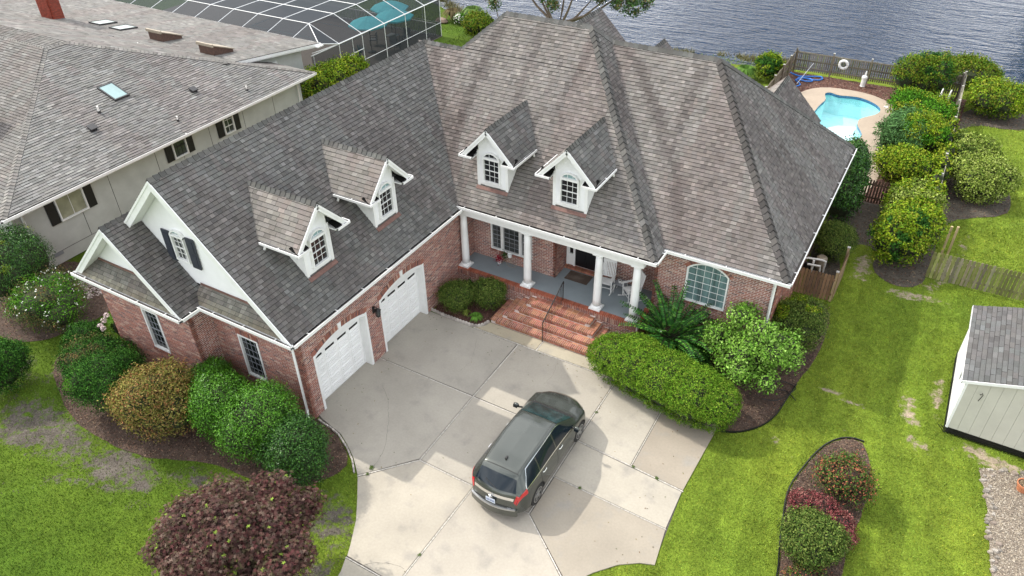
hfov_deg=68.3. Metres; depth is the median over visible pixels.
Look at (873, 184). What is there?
picket fence
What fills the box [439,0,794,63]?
shore grass
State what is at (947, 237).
fence post
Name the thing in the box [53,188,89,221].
window
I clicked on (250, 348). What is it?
window
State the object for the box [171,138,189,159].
window
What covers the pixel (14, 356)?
shrub
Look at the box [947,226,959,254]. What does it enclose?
fence post
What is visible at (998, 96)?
shrub
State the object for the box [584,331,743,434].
clipped hedge
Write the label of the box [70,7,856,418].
brick house
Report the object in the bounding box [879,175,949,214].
shrub
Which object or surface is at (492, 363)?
fallen leaves
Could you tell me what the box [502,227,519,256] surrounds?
window
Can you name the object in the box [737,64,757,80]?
leafy plant
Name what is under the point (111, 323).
hydrangea
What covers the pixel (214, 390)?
shrub
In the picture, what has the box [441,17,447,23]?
rock
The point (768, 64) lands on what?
shrub
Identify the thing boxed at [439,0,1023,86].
lake water
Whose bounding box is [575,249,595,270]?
front door
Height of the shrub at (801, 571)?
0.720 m
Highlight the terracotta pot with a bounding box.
[1016,478,1023,493]
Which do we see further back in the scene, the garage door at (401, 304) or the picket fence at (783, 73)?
the picket fence at (783, 73)
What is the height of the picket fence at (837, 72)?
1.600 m
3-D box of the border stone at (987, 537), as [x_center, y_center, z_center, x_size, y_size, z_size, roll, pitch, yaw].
[13.720,7.169,21.719,0.227,0.093,0.169,19,41,24]
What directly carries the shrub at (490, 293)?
on the mulch bed at (467, 319)
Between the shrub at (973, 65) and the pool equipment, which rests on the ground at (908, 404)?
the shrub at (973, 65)
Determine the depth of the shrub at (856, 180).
34.48 m
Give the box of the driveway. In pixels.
[318,311,717,575]
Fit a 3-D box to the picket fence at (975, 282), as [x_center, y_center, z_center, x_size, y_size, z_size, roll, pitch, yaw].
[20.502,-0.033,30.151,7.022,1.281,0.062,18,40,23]
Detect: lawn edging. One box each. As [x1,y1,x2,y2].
[718,384,796,432]
[776,437,863,575]
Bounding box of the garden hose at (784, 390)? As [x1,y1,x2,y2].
[762,380,795,400]
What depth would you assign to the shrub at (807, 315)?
26.80 m
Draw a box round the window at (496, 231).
[490,223,501,250]
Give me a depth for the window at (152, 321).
26.69 m
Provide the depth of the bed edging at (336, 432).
25.07 m
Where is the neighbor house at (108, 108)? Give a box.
[0,0,323,269]
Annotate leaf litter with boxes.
[0,358,352,575]
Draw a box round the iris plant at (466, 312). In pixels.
[461,309,470,315]
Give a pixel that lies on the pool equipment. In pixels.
(820, 262)
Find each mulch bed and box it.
[54,354,347,487]
[436,299,501,324]
[605,300,828,430]
[779,439,869,575]
[789,71,965,205]
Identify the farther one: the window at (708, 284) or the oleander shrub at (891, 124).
the oleander shrub at (891, 124)
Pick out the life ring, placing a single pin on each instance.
(845, 67)
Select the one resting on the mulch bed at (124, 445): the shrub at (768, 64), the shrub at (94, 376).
the shrub at (94, 376)
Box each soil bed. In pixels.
[0,262,108,341]
[804,108,1023,293]
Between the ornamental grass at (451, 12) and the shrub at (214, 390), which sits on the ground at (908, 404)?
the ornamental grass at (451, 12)
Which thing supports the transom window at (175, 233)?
in the brick house at (314, 251)
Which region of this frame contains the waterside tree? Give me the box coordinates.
[485,0,654,21]
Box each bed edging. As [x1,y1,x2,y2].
[318,419,354,472]
[431,308,489,326]
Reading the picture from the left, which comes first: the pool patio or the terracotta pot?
the pool patio
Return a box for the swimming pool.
[814,93,879,140]
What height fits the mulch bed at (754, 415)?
0.001 m
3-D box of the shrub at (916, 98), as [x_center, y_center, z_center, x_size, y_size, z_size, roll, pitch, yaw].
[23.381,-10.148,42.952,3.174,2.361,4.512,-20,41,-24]
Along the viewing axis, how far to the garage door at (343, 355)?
26.67 m
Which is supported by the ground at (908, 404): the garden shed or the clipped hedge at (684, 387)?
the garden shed
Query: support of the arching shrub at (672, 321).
on the mulch bed at (754, 415)
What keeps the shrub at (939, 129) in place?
on the mulch bed at (804, 85)
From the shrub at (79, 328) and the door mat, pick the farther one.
the door mat
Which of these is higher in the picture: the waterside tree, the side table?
the waterside tree
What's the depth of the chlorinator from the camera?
48.41 m
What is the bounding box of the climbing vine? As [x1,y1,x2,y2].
[924,117,960,211]
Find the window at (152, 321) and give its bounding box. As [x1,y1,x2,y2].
[140,307,170,353]
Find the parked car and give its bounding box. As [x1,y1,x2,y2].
[471,391,584,516]
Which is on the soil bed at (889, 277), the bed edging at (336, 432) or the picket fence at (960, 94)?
the picket fence at (960, 94)
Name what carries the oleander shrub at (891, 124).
on the mulch bed at (804, 85)
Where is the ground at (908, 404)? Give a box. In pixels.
[0,6,1023,575]
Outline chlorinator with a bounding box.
[860,71,867,86]
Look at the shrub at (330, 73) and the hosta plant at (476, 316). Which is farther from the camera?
the shrub at (330, 73)
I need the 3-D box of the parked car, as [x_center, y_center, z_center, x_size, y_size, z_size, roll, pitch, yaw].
[0.622,4.841,23.795,2.430,1.698,5.117,18,41,24]
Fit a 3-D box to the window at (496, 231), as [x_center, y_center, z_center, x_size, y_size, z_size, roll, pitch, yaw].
[-0.625,-2.195,31.239,0.520,1.369,0.115,19,41,24]
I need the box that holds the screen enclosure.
[114,0,441,71]
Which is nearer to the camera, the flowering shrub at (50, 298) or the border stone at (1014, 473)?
the border stone at (1014, 473)
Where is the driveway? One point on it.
(453, 394)
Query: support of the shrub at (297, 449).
on the mulch bed at (124, 445)
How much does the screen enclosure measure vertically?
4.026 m
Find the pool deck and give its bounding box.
[801,87,891,193]
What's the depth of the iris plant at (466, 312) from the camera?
30.29 m
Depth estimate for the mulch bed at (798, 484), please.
23.27 m
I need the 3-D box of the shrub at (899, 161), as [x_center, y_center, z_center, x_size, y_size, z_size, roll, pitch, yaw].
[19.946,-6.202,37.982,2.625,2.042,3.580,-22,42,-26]
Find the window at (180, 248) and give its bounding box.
[169,235,191,263]
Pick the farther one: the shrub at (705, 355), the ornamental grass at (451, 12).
the ornamental grass at (451, 12)
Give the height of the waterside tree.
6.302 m
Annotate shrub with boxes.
[0,221,55,304]
[0,263,93,334]
[0,333,37,394]
[52,328,138,382]
[55,317,110,352]
[56,344,147,415]
[97,354,196,443]
[181,363,253,448]
[184,354,237,391]
[208,375,303,464]
[249,405,334,489]
[300,50,369,98]
[432,278,476,314]
[452,11,465,23]
[460,7,493,37]
[470,276,508,310]
[618,279,714,368]
[672,337,714,373]
[698,299,806,394]
[753,49,787,79]
[771,293,832,356]
[776,502,853,575]
[780,559,831,575]
[785,486,859,550]
[805,448,882,513]
[813,214,860,264]
[825,133,876,222]
[865,197,949,267]
[870,140,941,182]
[871,104,944,151]
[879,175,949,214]
[885,83,960,125]
[887,47,959,94]
[893,103,953,154]
[948,149,1023,205]
[951,50,1005,86]
[951,128,1006,167]
[963,72,1023,119]
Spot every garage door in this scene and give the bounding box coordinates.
[316,318,365,399]
[381,269,419,341]
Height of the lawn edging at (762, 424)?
0.060 m
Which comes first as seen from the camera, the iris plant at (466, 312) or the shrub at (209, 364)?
the shrub at (209, 364)
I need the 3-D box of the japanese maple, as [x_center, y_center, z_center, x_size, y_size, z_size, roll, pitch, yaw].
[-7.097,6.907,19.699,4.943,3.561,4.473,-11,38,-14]
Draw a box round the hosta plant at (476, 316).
[469,312,482,321]
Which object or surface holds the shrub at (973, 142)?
on the soil bed at (889, 277)
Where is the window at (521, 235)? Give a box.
[520,232,531,259]
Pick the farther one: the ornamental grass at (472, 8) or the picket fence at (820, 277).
the ornamental grass at (472, 8)
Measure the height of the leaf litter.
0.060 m
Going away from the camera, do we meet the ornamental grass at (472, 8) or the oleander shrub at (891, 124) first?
the oleander shrub at (891, 124)
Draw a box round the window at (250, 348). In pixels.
[237,334,267,382]
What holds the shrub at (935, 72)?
on the mulch bed at (804, 85)
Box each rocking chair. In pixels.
[602,258,616,295]
[618,270,646,303]
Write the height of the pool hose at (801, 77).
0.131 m
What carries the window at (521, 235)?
in the brick house at (314, 251)
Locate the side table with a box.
[613,278,627,293]
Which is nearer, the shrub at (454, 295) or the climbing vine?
the shrub at (454, 295)
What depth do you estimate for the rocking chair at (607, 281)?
29.81 m
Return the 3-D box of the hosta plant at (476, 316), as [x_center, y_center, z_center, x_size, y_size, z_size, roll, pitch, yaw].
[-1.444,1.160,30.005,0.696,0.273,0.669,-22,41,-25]
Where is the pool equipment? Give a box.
[803,254,827,272]
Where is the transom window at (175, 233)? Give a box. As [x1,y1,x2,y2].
[169,229,183,239]
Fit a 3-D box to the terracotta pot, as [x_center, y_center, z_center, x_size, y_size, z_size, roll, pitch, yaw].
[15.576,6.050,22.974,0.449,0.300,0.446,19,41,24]
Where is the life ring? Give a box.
[838,60,848,69]
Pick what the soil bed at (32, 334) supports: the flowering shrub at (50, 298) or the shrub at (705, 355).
the flowering shrub at (50, 298)
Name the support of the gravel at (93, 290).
on the ground at (908, 404)
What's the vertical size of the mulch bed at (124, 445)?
0.001 m
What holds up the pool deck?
on the ground at (908, 404)
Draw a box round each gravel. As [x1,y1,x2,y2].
[76,279,101,298]
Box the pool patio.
[182,14,441,69]
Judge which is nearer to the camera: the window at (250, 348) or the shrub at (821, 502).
the shrub at (821, 502)
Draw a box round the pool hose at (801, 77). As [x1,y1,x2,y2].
[790,72,822,86]
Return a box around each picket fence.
[765,48,798,88]
[793,47,964,97]
[793,267,839,301]
[831,246,850,300]
[859,179,903,203]
[919,71,967,255]
[925,252,1023,300]
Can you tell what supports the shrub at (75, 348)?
on the mulch bed at (124, 445)
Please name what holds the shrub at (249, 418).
on the mulch bed at (124, 445)
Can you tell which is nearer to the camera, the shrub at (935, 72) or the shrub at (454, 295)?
the shrub at (454, 295)
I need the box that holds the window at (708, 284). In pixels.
[683,263,729,311]
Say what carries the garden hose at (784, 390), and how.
on the mulch bed at (754, 415)
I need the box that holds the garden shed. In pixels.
[937,305,1023,458]
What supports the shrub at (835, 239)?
on the soil bed at (889, 277)
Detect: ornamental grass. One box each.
[440,8,460,19]
[462,5,485,13]
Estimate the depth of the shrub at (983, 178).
35.93 m
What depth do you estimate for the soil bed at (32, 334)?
30.54 m
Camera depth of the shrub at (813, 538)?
20.38 m
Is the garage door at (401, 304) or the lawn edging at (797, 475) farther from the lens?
the garage door at (401, 304)
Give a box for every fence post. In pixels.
[941,226,952,254]
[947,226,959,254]
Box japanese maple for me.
[137,469,330,575]
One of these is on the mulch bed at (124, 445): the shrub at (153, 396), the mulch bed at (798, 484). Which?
the shrub at (153, 396)
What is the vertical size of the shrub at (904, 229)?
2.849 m
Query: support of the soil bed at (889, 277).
on the ground at (908, 404)
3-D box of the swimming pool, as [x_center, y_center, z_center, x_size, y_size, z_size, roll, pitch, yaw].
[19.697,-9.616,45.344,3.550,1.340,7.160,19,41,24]
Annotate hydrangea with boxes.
[97,312,120,338]
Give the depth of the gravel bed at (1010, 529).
22.11 m
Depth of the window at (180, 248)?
24.31 m
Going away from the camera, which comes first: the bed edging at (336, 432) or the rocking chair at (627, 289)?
the bed edging at (336, 432)
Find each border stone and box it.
[984,535,992,539]
[1011,471,1018,476]
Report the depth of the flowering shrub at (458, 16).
59.79 m
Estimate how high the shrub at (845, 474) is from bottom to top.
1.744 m
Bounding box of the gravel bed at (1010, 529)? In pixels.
[979,468,1023,575]
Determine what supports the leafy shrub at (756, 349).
on the mulch bed at (754, 415)
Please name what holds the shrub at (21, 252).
on the soil bed at (32, 334)
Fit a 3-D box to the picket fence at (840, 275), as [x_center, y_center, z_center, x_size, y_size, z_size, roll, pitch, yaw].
[13.482,-0.585,30.999,0.145,1.460,2.113,19,41,24]
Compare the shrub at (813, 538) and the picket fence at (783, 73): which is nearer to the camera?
the shrub at (813, 538)
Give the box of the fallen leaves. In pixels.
[340,316,683,571]
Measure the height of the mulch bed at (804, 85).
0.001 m
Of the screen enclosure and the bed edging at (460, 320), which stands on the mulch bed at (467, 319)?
the bed edging at (460, 320)
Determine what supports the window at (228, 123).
in the neighbor house at (108, 108)
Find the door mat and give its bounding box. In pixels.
[564,270,592,284]
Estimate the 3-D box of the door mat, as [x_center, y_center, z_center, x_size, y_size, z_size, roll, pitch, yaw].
[2.709,-0.422,30.765,1.000,0.015,0.620,19,41,24]
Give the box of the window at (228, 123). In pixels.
[222,115,236,134]
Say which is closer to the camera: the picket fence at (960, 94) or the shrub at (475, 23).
the picket fence at (960, 94)
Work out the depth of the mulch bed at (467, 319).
30.51 m

